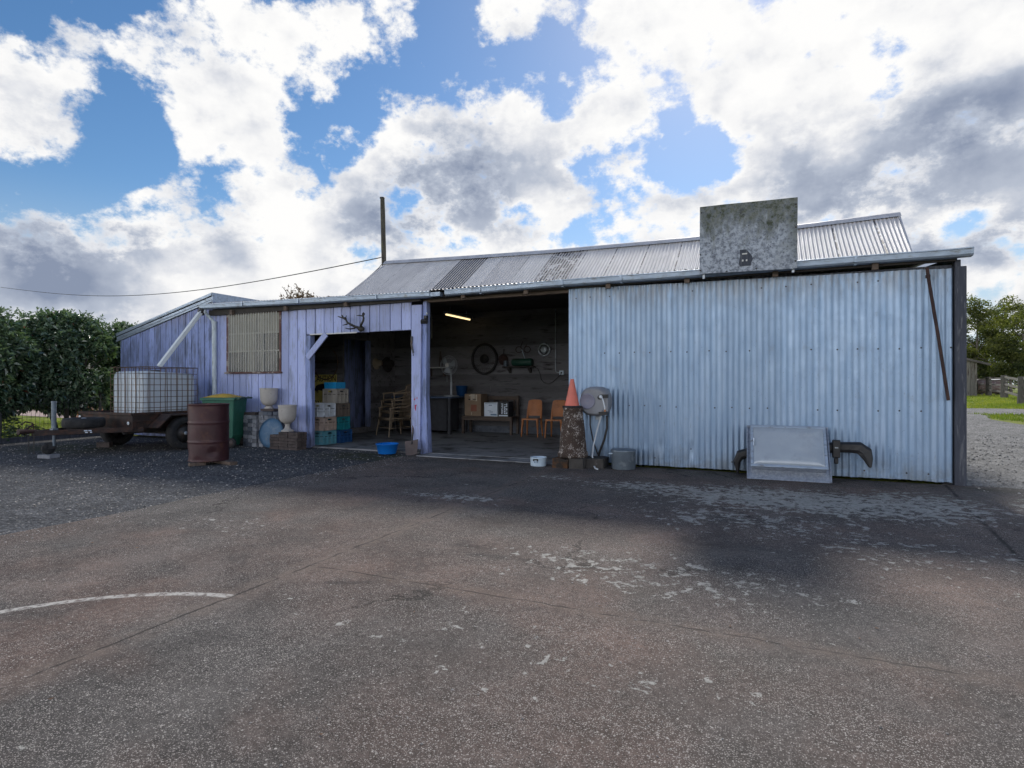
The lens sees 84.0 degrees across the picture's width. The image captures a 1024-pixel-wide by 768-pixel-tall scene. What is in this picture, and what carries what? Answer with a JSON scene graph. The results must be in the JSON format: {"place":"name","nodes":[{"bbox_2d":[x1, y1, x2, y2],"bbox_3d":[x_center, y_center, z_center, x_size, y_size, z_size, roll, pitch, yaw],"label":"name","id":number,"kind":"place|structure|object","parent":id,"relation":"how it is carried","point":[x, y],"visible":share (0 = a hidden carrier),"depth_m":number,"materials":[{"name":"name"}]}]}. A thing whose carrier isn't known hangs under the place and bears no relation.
{"place":"outdoors","nodes":[
{"label":"outdoors","id":0,"kind":"place"},
{"bbox_2d":[15,410,69,417],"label":"path","id":1,"kind":"structure","parent":0,"point":[38,413],"depth_m":23.61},
{"bbox_2d":[278,432,288,434],"bbox_3d":[-4.333,0.944,10.866,0.225,0.052,0.115,0,0,24],"label":"brick","id":2,"kind":"object","parent":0,"point":[282,433],"visible":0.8,"depth_m":10.81,"materials":[{"name":"brick"}]},
{"bbox_2d":[305,429,559,463],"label":"floor","id":3,"kind":"structure","parent":0,"point":[495,446],"depth_m":11.47,"materials":[{"name":"grey concrete"}]},
{"bbox_2d":[315,430,336,444],"bbox_3d":[-3.856,1.081,11.612,0.389,0.278,0.364,0,0,24],"label":"plastic crate","id":4,"kind":"object","parent":3,"relation":"on","point":[324,437],"visible":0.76,"depth_m":11.47,"materials":[{"name":"teal plastic"}]},
{"bbox_2d":[315,416,336,430],"bbox_3d":[-3.856,0.802,11.612,0.389,0.275,0.364,0,0,24],"label":"plastic crate","id":5,"kind":"object","parent":4,"relation":"on","point":[323,424],"visible":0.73,"depth_m":11.48,"materials":[{"name":"beige plastic"}]},
{"bbox_2d":[315,403,335,416],"bbox_3d":[-3.851,0.525,11.599,0.369,0.275,0.344,0,0,24],"label":"plastic crate","id":6,"kind":"object","parent":5,"relation":"on","point":[323,410],"visible":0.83,"depth_m":11.46,"materials":[{"name":"white plastic"}]},
{"bbox_2d":[329,429,351,442],"bbox_3d":[-3.631,1.086,11.961,0.374,0.268,0.384,0,0,24],"label":"plastic crate","id":7,"kind":"object","parent":3,"relation":"on","point":[343,436],"visible":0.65,"depth_m":11.86,"materials":[{"name":"blue plastic"}]},
{"bbox_2d":[328,416,349,429],"bbox_3d":[-3.661,0.814,11.941,0.369,0.272,0.364,0,0,24],"label":"plastic crate","id":8,"kind":"object","parent":7,"relation":"on","point":[342,424],"visible":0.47,"depth_m":11.87,"materials":[{"name":"teal plastic"}]},
{"bbox_2d":[327,403,349,416],"bbox_3d":[-3.661,0.538,11.941,0.369,0.275,0.364,0,0,24],"label":"plastic crate","id":9,"kind":"object","parent":8,"relation":"on","point":[341,411],"visible":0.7,"depth_m":11.82,"materials":[{"name":"brown plastic"}]},
{"bbox_2d":[322,389,348,402],"bbox_3d":[-3.691,0.248,11.900,0.379,0.300,0.374,0,0,24],"label":"plastic crate","id":10,"kind":"object","parent":9,"relation":"on","point":[335,396],"visible":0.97,"depth_m":11.76,"materials":[{"name":"plastic"}]},
{"bbox_2d":[324,382,345,388],"bbox_3d":[-3.706,0.029,11.890,0.320,0.135,0.309,0,0,24],"label":"tub","id":11,"kind":"object","parent":10,"relation":"on","point":[334,385],"visible":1,"depth_m":11.77,"materials":[{"name":"blue plastic"}]},
{"bbox_2d":[376,398,410,436],"bbox_3d":[-2.768,0.779,13.506,0.702,0.889,0.712,0,0,-38],"label":"cane chair","id":12,"kind":"object","parent":3,"relation":"on","point":[406,416],"visible":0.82,"depth_m":13.50,"materials":[{"name":"brown wicker"}]},
{"bbox_2d":[378,391,410,429],"bbox_3d":[-2.747,0.614,13.627,0.702,0.889,0.712,0,0,-38],"label":"cane chair","id":13,"kind":"object","parent":12,"relation":"on","point":[392,411],"visible":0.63,"depth_m":13.53,"materials":[{"name":"brown wicker"}]},
{"bbox_2d":[380,384,410,421],"bbox_3d":[-2.726,0.449,13.749,0.702,0.889,0.712,0,0,-38],"label":"cane chair","id":14,"kind":"object","parent":13,"relation":"on","point":[395,393],"visible":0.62,"depth_m":13.64,"materials":[{"name":"brown wicker"}]},
{"bbox_2d":[391,396,466,434],"bbox_3d":[-2.050,0.762,14.438,1.740,0.915,0.970,0,0,24],"label":"workbench","id":15,"kind":"object","parent":3,"relation":"on","point":[444,412],"visible":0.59,"depth_m":14.14,"materials":[{"name":"grey metal"}]},
{"bbox_2d":[440,356,457,396],"bbox_3d":[-1.511,-0.198,14.003,0.416,1.004,0.380,0,0,-28],"label":"pedestal fan","id":16,"kind":"object","parent":15,"relation":"on","point":[448,365],"visible":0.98,"depth_m":13.97,"materials":[{"name":"metal"}]},
{"bbox_2d":[456,386,467,395],"bbox_3d":[-1.270,0.173,14.370,0.310,0.262,0.310,0,0,24],"label":"bucket","id":17,"kind":"object","parent":15,"relation":"on","point":[461,390],"visible":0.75,"depth_m":14.26,"materials":[{"name":"blue plastic"}]},
{"bbox_2d":[461,396,518,434],"bbox_3d":[-0.538,0.755,14.024,1.360,0.930,0.480,0,0,24],"label":"wooden bench","id":18,"kind":"object","parent":3,"relation":"on","point":[490,418],"visible":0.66,"depth_m":13.93,"materials":[{"name":"brown wood"}]},
{"bbox_2d":[465,394,486,415],"bbox_3d":[-0.895,0.514,14.157,0.450,0.539,0.366,0,0,24],"label":"cardboard box","id":19,"kind":"object","parent":18,"relation":"on","point":[474,404],"visible":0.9,"depth_m":13.99,"materials":[{"name":"brown cardboard"}]},
{"bbox_2d":[484,402,497,415],"bbox_3d":[-0.456,0.617,13.931,0.355,0.334,0.304,0,0,24],"label":"white carton","id":20,"kind":"object","parent":18,"relation":"on","point":[490,408],"visible":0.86,"depth_m":13.80,"materials":[{"name":"white cardboard"}]},
{"bbox_2d":[498,401,512,416],"bbox_3d":[-0.151,0.607,13.800,0.270,0.354,0.294,0,0,24],"label":"black carton","id":21,"kind":"object","parent":18,"relation":"on","point":[505,409],"visible":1,"depth_m":13.67,"materials":[{"name":"black cardboard"}]},
{"bbox_2d":[521,400,542,436],"bbox_3d":[0.483,0.796,13.308,0.418,0.852,0.549,0,0,18],"label":"school chair","id":22,"kind":"object","parent":3,"relation":"on","point":[534,408],"visible":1,"depth_m":13.47,"materials":[{"name":"orange plastic"}]},
{"bbox_2d":[544,400,565,437],"bbox_3d":[1.021,0.796,12.982,0.418,0.852,0.549,0,0,22],"label":"school chair","id":23,"kind":"object","parent":3,"relation":"on","point":[557,408],"visible":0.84,"depth_m":13.17,"materials":[{"name":"orange plastic"}]},
{"bbox_2d":[0,0,1023,383],"label":"sky","id":24,"kind":"structure","parent":0,"point":[156,147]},
{"bbox_2d":[2,393,1023,436],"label":"grass","id":25,"kind":"structure","parent":0,"point":[998,400],"depth_m":22.07,"materials":[{"name":"green plant"}]},
{"bbox_2d":[2,384,1023,484],"bbox_3d":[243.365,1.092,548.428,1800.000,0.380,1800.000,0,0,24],"label":"ground","id":26,"kind":"structure","parent":0,"point":[1015,391],"depth_m":8.70,"materials":[{"name":"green plant"}]},
{"bbox_2d":[1,408,20,440],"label":"garden plant","id":27,"kind":"object","parent":26,"relation":"on","point":[11,427],"visible":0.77,"depth_m":12.25,"materials":[{"name":"green plant"}]},
{"bbox_2d":[2,423,43,437],"bbox_3d":[-10.884,1.057,12.711,0.807,0.397,0.825,0,0,24],"label":"garden plant","id":28,"kind":"object","parent":26,"relation":"on","point":[24,435],"visible":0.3,"depth_m":12.64,"materials":[{"name":"green plant"}]},
{"bbox_2d":[0,306,52,423],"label":"hedge shrub","id":29,"kind":"object","parent":26,"relation":"on","point":[16,390],"visible":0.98,"depth_m":12.12,"materials":[{"name":"green plant"}]},
{"bbox_2d":[0,394,101,443],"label":"wire fence","id":30,"kind":"object","parent":26,"relation":"on","point":[13,439],"visible":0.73,"depth_m":12.46,"materials":[{"name":"metal"}]},
{"bbox_2d":[11,307,120,427],"bbox_3d":[-10.662,-0.275,13.542,1.943,3.071,2.223,0,0,24],"label":"hedge shrub","id":31,"kind":"object","parent":26,"relation":"on","point":[68,357],"visible":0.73,"depth_m":13.17,"materials":[{"name":"green plant"}]},
{"bbox_2d":[95,318,137,409],"bbox_3d":[-10.284,-0.218,15.262,1.627,2.968,1.568,0,0,24],"label":"hedge shrub","id":32,"kind":"object","parent":26,"relation":"on","point":[117,326],"visible":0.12,"depth_m":14.78,"materials":[{"name":"green plant"}]},
{"bbox_2d":[0,435,418,534],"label":"gravel yard","id":33,"kind":"structure","parent":26,"relation":"on","point":[15,517],"depth_m":7.85,"materials":[{"name":"grey gravel"}]},
{"bbox_2d":[37,454,59,458],"bbox_3d":[-7.811,1.216,9.592,0.260,0.062,0.180,0,0,12],"label":"paver","id":34,"kind":"object","parent":33,"relation":"on","point":[46,456],"visible":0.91,"depth_m":9.52,"materials":[{"name":"grey concrete"}]},
{"bbox_2d":[16,401,187,453],"bbox_3d":[-7.402,0.770,10.735,2.200,0.960,3.220,0,0,24],"label":"box trailer","id":35,"kind":"object","parent":33,"relation":"on","point":[116,428],"visible":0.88,"depth_m":10.35,"materials":[{"name":"brown paint"}]},
{"bbox_2d":[110,366,196,412],"bbox_3d":[-7.126,0.229,11.357,0.974,1.123,1.132,0,0,24],"label":"water tank","id":36,"kind":"object","parent":35,"relation":"in","point":[139,391],"visible":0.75,"depth_m":10.95,"materials":[{"name":"plastic"}]},
{"bbox_2d":[96,442,112,447],"bbox_3d":[-8.038,1.197,11.225,0.240,0.100,0.120,0,0,-6],"label":"brick","id":37,"kind":"object","parent":33,"relation":"on","point":[103,444],"visible":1,"depth_m":11.17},
{"bbox_2d":[188,462,205,466],"bbox_3d":[-4.813,1.221,8.694,0.220,0.050,0.120,0,0,-41],"label":"timber offcut","id":38,"kind":"object","parent":33,"relation":"on","point":[190,464],"visible":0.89,"depth_m":8.66,"materials":[{"name":"wood"}]},
{"bbox_2d":[187,403,229,461],"bbox_3d":[-4.770,0.750,8.949,0.596,0.889,0.596,0,0,24],"label":"oil drum","id":39,"kind":"object","parent":38,"relation":"on","point":[208,440],"visible":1,"depth_m":8.71,"materials":[{"name":"red metal"}]},
{"bbox_2d":[213,460,236,465],"bbox_3d":[-4.486,1.220,8.896,0.540,0.052,0.120,0,0,38],"label":"timber offcut","id":40,"kind":"object","parent":33,"relation":"on","point":[228,462],"visible":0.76,"depth_m":8.77,"materials":[{"name":"wood"}]},
{"bbox_2d":[199,393,251,447],"bbox_3d":[-5.662,0.719,11.301,0.775,1.063,0.610,0,0,0],"label":"wheelie bin","id":41,"kind":"object","parent":33,"relation":"on","point":[237,407],"visible":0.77,"depth_m":11.10,"materials":[{"name":"green plastic"}]},
{"bbox_2d":[259,418,282,447],"bbox_3d":[-4.703,0.956,11.098,0.580,0.573,0.110,0,0,19],"label":"round lid","id":42,"kind":"object","parent":33,"relation":"on","point":[268,427],"visible":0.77,"depth_m":11.10,"materials":[{"name":"blue plastic"}]},
{"bbox_2d":[288,447,300,449],"bbox_3d":[-4.113,1.224,10.772,0.225,0.052,0.115,0,0,25],"label":"brick","id":43,"kind":"object","parent":33,"relation":"on","point":[293,448],"visible":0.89,"depth_m":10.73,"materials":[{"name":"grey brick"}]},
{"bbox_2d":[288,444,300,447],"bbox_3d":[-4.117,1.168,10.773,0.225,0.052,0.115,0,0,22],"label":"brick","id":44,"kind":"object","parent":43,"relation":"on","point":[294,445],"visible":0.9,"depth_m":10.74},
{"bbox_2d":[288,441,301,444],"bbox_3d":[-4.110,1.112,10.772,0.225,0.052,0.115,0,0,24],"label":"brick","id":45,"kind":"object","parent":44,"relation":"on","point":[295,443],"visible":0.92,"depth_m":10.73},
{"bbox_2d":[288,438,300,441],"bbox_3d":[-4.118,1.056,10.776,0.225,0.052,0.115,0,0,25],"label":"brick","id":46,"kind":"object","parent":45,"relation":"on","point":[294,439],"visible":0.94,"depth_m":10.73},
{"bbox_2d":[288,435,301,438],"bbox_3d":[-4.114,1.000,10.780,0.225,0.052,0.115,0,0,22],"label":"brick","id":47,"kind":"object","parent":46,"relation":"on","point":[295,437],"visible":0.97,"depth_m":10.74,"materials":[{"name":"brick"}]},
{"bbox_2d":[288,432,301,435],"bbox_3d":[-4.110,0.944,10.778,0.225,0.052,0.115,0,0,25],"label":"brick","id":48,"kind":"object","parent":47,"relation":"on","point":[295,433],"visible":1,"depth_m":10.74,"materials":[{"name":"brick"}]},
{"bbox_2d":[375,442,398,453],"bbox_3d":[-2.204,1.138,10.048,0.412,0.176,0.412,0,0,24],"label":"basin","id":49,"kind":"object","parent":33,"relation":"on","point":[386,447],"visible":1,"depth_m":9.91,"materials":[{"name":"blue plastic"}]},
{"bbox_2d":[405,425,417,454],"bbox_3d":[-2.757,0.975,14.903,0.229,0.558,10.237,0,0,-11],"label":"shovel","id":50,"kind":"object","parent":33,"relation":"on","point":[411,447],"visible":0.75,"depth_m":10.01,"materials":[{"name":"grey metal"}]},
{"bbox_2d":[0,435,1023,765],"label":"loose gravel","id":51,"kind":"structure","parent":33,"relation":"on","point":[438,495],"depth_m":7.63,"materials":[{"name":"grey gravel"}]},
{"bbox_2d":[279,283,328,298],"bbox_3d":[-7.698,-1.229,21.088,1.981,4.971,2.280,0,0,-21],"label":"twiggy tree","id":52,"kind":"object","parent":26,"relation":"on","point":[297,294],"visible":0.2,"depth_m":20.76,"materials":[{"name":"green plant"}]},
{"bbox_2d":[376,197,385,264],"bbox_3d":[-4.233,-2.476,18.829,0.512,7.457,0.198,0,0,18],"label":"utility pole","id":53,"kind":"object","parent":26,"relation":"on","point":[383,229],"visible":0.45,"depth_m":18.79,"materials":[{"name":"wood"}]},
{"bbox_2d":[1,257,379,295],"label":"overhead wire","id":54,"kind":"object","parent":53,"relation":"attached to","point":[221,286],"visible":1,"depth_m":23.56,"materials":[{"name":"black metal"}]},
{"bbox_2d":[0,454,1023,767],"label":"concrete yard","id":55,"kind":"structure","parent":26,"relation":"on","point":[788,668],"depth_m":2.92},
{"bbox_2d":[49,472,952,734],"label":"fallen leaves","id":56,"kind":"object","parent":55,"relation":"on","point":[563,581],"visible":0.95,"depth_m":3.12,"materials":[{"name":"brown plant"}]},
{"bbox_2d":[530,456,545,466],"bbox_3d":[0.399,1.170,8.615,0.254,0.132,0.262,0,0,24],"label":"saucepan","id":57,"kind":"object","parent":55,"relation":"on","point":[537,461],"visible":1,"depth_m":8.52,"materials":[{"name":"white metal"}]},
{"bbox_2d":[552,457,568,468],"bbox_3d":[0.792,1.178,8.560,0.251,0.164,0.443,0,0,24],"label":"stone block","id":58,"kind":"object","parent":55,"relation":"on","point":[559,462],"depth_m":8.37,"materials":[{"name":"brown stone"}]},
{"bbox_2d":[569,456,589,468],"bbox_3d":[1.010,1.169,8.477,0.224,0.167,0.426,0,0,24],"label":"stone block","id":59,"kind":"object","parent":55,"relation":"on","point":[577,463],"depth_m":8.29,"materials":[{"name":"grey stone"}]},
{"bbox_2d":[558,408,587,457],"bbox_3d":[0.910,0.718,8.513,0.443,0.735,0.449,0,0,24],"label":"chimney pot","id":60,"kind":"object","parent":59,"relation":"on","point":[572,440],"visible":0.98,"depth_m":8.36,"materials":[{"name":"ceramic"}]},
{"bbox_2d":[562,379,582,407],"bbox_3d":[0.906,0.139,8.514,0.304,0.427,0.304,0,0,24],"label":"traffic cone","id":61,"kind":"object","parent":60,"relation":"on","point":[572,401],"visible":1,"depth_m":8.45,"materials":[{"name":"orange plastic"}]},
{"bbox_2d":[586,456,608,468],"bbox_3d":[1.278,1.174,8.486,0.266,0.165,0.363,0,0,24],"label":"stone block","id":62,"kind":"object","parent":55,"relation":"on","point":[600,462],"depth_m":8.35,"materials":[{"name":"grey stone"}]},
{"bbox_2d":[608,448,635,469],"bbox_3d":[1.625,1.093,8.327,0.381,0.290,0.366,0,0,24],"label":"boiling pot","id":63,"kind":"object","parent":55,"relation":"on","point":[623,458],"visible":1,"depth_m":8.18,"materials":[{"name":"grey metal"}]},
{"bbox_2d":[747,425,831,482],"bbox_3d":[3.572,0.859,7.369,0.980,0.765,0.196,0,-30,22],"label":"skylight","id":64,"kind":"object","parent":55,"relation":"on","point":[790,453],"visible":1,"depth_m":7.30,"materials":[{"name":"metal"}]},
{"bbox_2d":[733,440,872,472],"bbox_3d":[3.817,0.975,7.548,1.648,0.510,0.172,0,0,26],"label":"bumper cover","id":65,"kind":"object","parent":55,"relation":"on","point":[860,449],"visible":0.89,"depth_m":7.29,"materials":[{"name":"black plastic"}]},
{"bbox_2d":[116,212,974,485],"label":"farm shed","id":66,"kind":"structure","parent":26,"relation":"on","point":[674,352],"depth_m":8.67,"materials":[{"name":"paint"}]},
{"bbox_2d":[224,311,281,373],"bbox_3d":[-5.341,-0.855,11.754,1.600,1.280,0.085,0,0,24],"label":"window","id":67,"kind":"structure","parent":66,"relation":"in","point":[253,340],"depth_m":11.75,"materials":[{"name":"beige metal"}]},
{"bbox_2d":[315,374,336,406],"bbox_3d":[-4.582,0.200,13.910,0.740,0.860,0.020,0,0,24],"label":"warning sign","id":68,"kind":"object","parent":66,"relation":"attached to","point":[319,384],"visible":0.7,"depth_m":13.96,"materials":[{"name":"yellow"}]},
{"bbox_2d":[315,346,337,379],"bbox_3d":[-4.529,-0.505,13.831,0.776,0.816,0.090,0,0,24],"label":"spoked hoop","id":69,"kind":"object","parent":66,"relation":"hanging from","point":[325,347],"visible":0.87,"depth_m":13.81,"materials":[{"name":"metal"}]},
{"bbox_2d":[315,360,339,362],"bbox_3d":[-4.510,-0.545,13.876,0.760,0.070,0.028,0,0,24],"label":"wall batten","id":70,"kind":"object","parent":66,"relation":"attached to","point":[327,361],"depth_m":13.84,"materials":[{"name":"black wood"}]},
{"bbox_2d":[338,312,364,331],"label":"deer antlers","id":71,"kind":"object","parent":66,"relation":"attached to","point":[360,328],"visible":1,"depth_m":10.54},
{"bbox_2d":[372,358,382,368],"bbox_3d":[-3.483,-0.527,14.838,0.198,0.297,0.300,0,0,24],"label":"straw hat","id":72,"kind":"object","parent":66,"relation":"hanging from","point":[376,363],"visible":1,"depth_m":14.78,"materials":[{"name":"beige wicker"}]},
{"bbox_2d":[382,357,393,371],"bbox_3d":[-3.295,-0.527,15.269,0.212,0.436,0.440,0,0,24],"label":"felt hat","id":73,"kind":"object","parent":66,"relation":"hanging from","point":[388,365],"visible":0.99,"depth_m":15.19,"materials":[{"name":"black fabric"}]},
{"bbox_2d":[410,336,413,355],"bbox_3d":[-1.776,-0.674,10.141,0.084,0.351,0.042,0,0,36],"label":"door bolt","id":74,"kind":"object","parent":66,"relation":"attached to","point":[411,343],"depth_m":10.13,"materials":[{"name":"metal"}]},
{"bbox_2d":[420,312,427,323],"bbox_3d":[-1.530,-1.151,10.006,0.132,0.199,0.165,0,0,4],"label":"security lamp","id":75,"kind":"object","parent":66,"relation":"attached to","point":[424,320],"visible":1,"depth_m":9.95,"materials":[{"name":"black plastic"}]},
{"bbox_2d":[430,367,447,375],"bbox_3d":[-1.988,-0.323,14.935,0.750,0.245,0.250,0,0,24],"label":"wall shelf","id":76,"kind":"object","parent":66,"relation":"attached to","point":[437,367],"depth_m":14.83,"materials":[{"name":"white paint"}]},
{"bbox_2d":[439,351,441,366],"bbox_3d":[-1.867,-0.648,14.876,0.080,0.405,0.078,0,0,24],"label":"bottle","id":77,"kind":"object","parent":76,"relation":"on","point":[440,359],"visible":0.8,"depth_m":14.85,"materials":[{"name":"brown glass"}]},
{"bbox_2d":[443,311,471,319],"bbox_3d":[-1.313,-1.729,13.930,0.120,0.221,1.240,0,0,24],"label":"fluorescent light","id":78,"kind":"object","parent":66,"relation":"attached to","point":[456,315],"visible":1,"depth_m":13.81,"materials":[{"name":"metal"}]},
{"bbox_2d":[471,343,497,374],"bbox_3d":[-0.701,-0.635,14.446,0.747,0.797,0.060,0,0,24],"label":"motor wheel","id":79,"kind":"object","parent":66,"relation":"hanging from","point":[484,358],"visible":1,"depth_m":14.43,"materials":[{"name":"rubber"}]},
{"bbox_2d":[498,349,507,364],"bbox_3d":[-0.215,-0.680,14.259,0.270,0.401,0.037,0,0,24],"label":"frying pan","id":80,"kind":"object","parent":66,"relation":"hanging from","point":[503,357],"visible":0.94,"depth_m":14.27,"materials":[{"name":"black metal"}]},
{"bbox_2d":[502,366,535,372],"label":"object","id":81,"kind":"object","parent":66,"relation":"attached to","point":[510,367],"depth_m":13.96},
{"bbox_2d":[511,358,532,365],"bbox_3d":[0.252,-0.535,13.968,0.530,0.179,0.184,0,0,24],"label":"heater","id":82,"kind":"object","parent":81,"relation":"on","point":[523,362],"visible":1,"depth_m":13.89,"materials":[{"name":"green metal"}]},
{"bbox_2d":[515,341,530,352],"bbox_3d":[0.271,-0.910,14.047,0.406,0.286,0.018,0,0,24],"label":"iron hook","id":83,"kind":"object","parent":66,"relation":"attached to","point":[521,348],"visible":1,"depth_m":14.06,"materials":[{"name":"black metal"}]},
{"bbox_2d":[538,343,550,356],"bbox_3d":[0.774,-0.835,13.825,0.336,0.336,0.048,0,0,24],"label":"hubcap","id":84,"kind":"object","parent":66,"relation":"attached to","point":[544,349],"visible":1,"depth_m":13.82,"materials":[{"name":"metal"}]},
{"bbox_2d":[555,309,563,374],"bbox_3d":[1.136,-1.010,13.666,0.230,1.580,0.055,0,0,24],"label":"power outlet","id":85,"kind":"object","parent":66,"relation":"attached to","point":[561,372],"visible":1,"depth_m":13.70,"materials":[{"name":"metal"}]},
{"bbox_2d":[580,386,611,469],"bbox_3d":[1.225,0.638,8.523,0.456,1.203,0.590,0,0,24],"label":"hose reel","id":86,"kind":"object","parent":66,"relation":"attached to","point":[596,401],"visible":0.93,"depth_m":8.52,"materials":[{"name":"grey plastic"}]},
{"bbox_2d":[699,197,797,278],"bbox_3d":[3.182,-1.967,7.699,1.225,0.994,0.084,0,0,24],"label":"basketball backboard","id":87,"kind":"object","parent":66,"relation":"attached to","point":[750,236],"visible":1,"depth_m":7.66,"materials":[{"name":"white paint"}]},
{"bbox_2d":[925,267,949,400],"bbox_3d":[5.232,-0.620,6.995,0.253,1.645,0.049,0,0,24],"label":"steel bar","id":88,"kind":"object","parent":66,"relation":"hanging from","point":[927,275],"visible":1,"depth_m":6.98,"materials":[{"name":"brown metal"}]},
{"bbox_2d":[967,304,988,359],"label":"gum tree","id":89,"kind":"object","parent":26,"relation":"on","point":[968,336],"visible":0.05,"depth_m":61.39,"materials":[{"name":"green plant"}]},
{"bbox_2d":[967,358,990,395],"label":"timber barn","id":90,"kind":"structure","parent":26,"relation":"on","point":[972,364],"depth_m":43.09,"materials":[{"name":"grey wood"}]},
{"bbox_2d":[940,408,1023,488],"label":"gravel drive","id":91,"kind":"structure","parent":26,"relation":"on","point":[978,423],"depth_m":10.59,"materials":[{"name":"grey gravel"}]},
{"bbox_2d":[977,380,1000,394],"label":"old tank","id":92,"kind":"object","parent":26,"relation":"on","point":[982,387],"visible":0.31,"depth_m":46.66,"materials":[{"name":"grey metal"}]},
{"bbox_2d":[967,292,1018,377],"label":"gum tree","id":93,"kind":"object","parent":26,"relation":"on","point":[975,313],"visible":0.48,"depth_m":57.63,"materials":[{"name":"green plant"}]},
{"bbox_2d":[977,365,1008,378],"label":"paddock bush","id":94,"kind":"object","parent":26,"relation":"on","point":[982,373],"visible":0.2,"depth_m":54.35,"materials":[{"name":"green plant"}]},
{"bbox_2d":[967,324,1021,393],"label":"gum tree","id":95,"kind":"object","parent":26,"relation":"on","point":[993,339],"visible":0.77,"depth_m":53.23,"materials":[{"name":"green plant"}]},
{"bbox_2d":[977,336,1023,392],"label":"gum tree","id":96,"kind":"object","parent":26,"relation":"on","point":[1015,368],"visible":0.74,"depth_m":52.44,"materials":[{"name":"green plant"}]},
{"bbox_2d":[979,295,1021,361],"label":"gum tree","id":97,"kind":"object","parent":26,"relation":"on","point":[999,304],"visible":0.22,"depth_m":63.95,"materials":[{"name":"green plant"}]},
{"bbox_2d":[978,375,1023,403],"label":"paddock fence","id":98,"kind":"object","parent":26,"relation":"on","point":[1003,391],"visible":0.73,"depth_m":36.32,"materials":[{"name":"wood"}]},
{"bbox_2d":[981,294,1023,355],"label":"gum tree","id":99,"kind":"object","parent":26,"relation":"on","point":[1009,309],"visible":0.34,"depth_m":60.59,"materials":[{"name":"green plant"}]},
{"bbox_2d":[991,305,1023,364],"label":"gum tree","id":100,"kind":"object","parent":26,"relation":"on","point":[1019,327],"visible":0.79,"depth_m":52.19,"materials":[{"name":"green plant"}]},
{"bbox_3d":[-5.306,0.660,11.506,0.113,0.073,0.200,0,0,23],"label":"paver","id":101,"kind":"object","parent":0,"visible":0},
{"bbox_2d":[244,412,258,414],"bbox_3d":[-5.221,0.593,11.485,0.300,0.050,0.200,0,0,24],"label":"paver","id":102,"kind":"object","parent":101,"relation":"on","point":[251,413],"visible":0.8,"depth_m":11.39,"materials":[{"name":"grey brick"}]},
{"bbox_3d":[-4.944,0.581,11.386,0.113,0.074,0.210,0,0,24],"label":"paver","id":103,"kind":"object","parent":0,"visible":0},
{"bbox_2d":[261,409,277,410],"bbox_3d":[-4.811,0.515,11.347,0.340,0.045,0.200,0,0,24],"label":"paver","id":104,"kind":"object","parent":103,"relation":"on","point":[269,409],"visible":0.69,"depth_m":11.25,"materials":[{"name":"grey brick"}]},
{"bbox_2d":[259,388,277,408],"bbox_3d":[-4.847,0.286,11.341,0.348,0.412,0.348,0,0,24],"label":"garden urn","id":105,"kind":"object","parent":104,"relation":"on","point":[268,397],"visible":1,"depth_m":11.22,"materials":[{"name":"ceramic"}]},
{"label":"brick","id":106,"kind":"object","parent":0,"visible":0},
{"bbox_2d":[278,405,296,431],"bbox_3d":[-4.313,0.657,10.929,0.348,0.512,0.348,0,0,24],"label":"garden urn","id":107,"kind":"object","parent":106,"relation":"on","point":[287,415],"visible":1,"depth_m":10.81,"materials":[{"name":"stone"}]}
]}

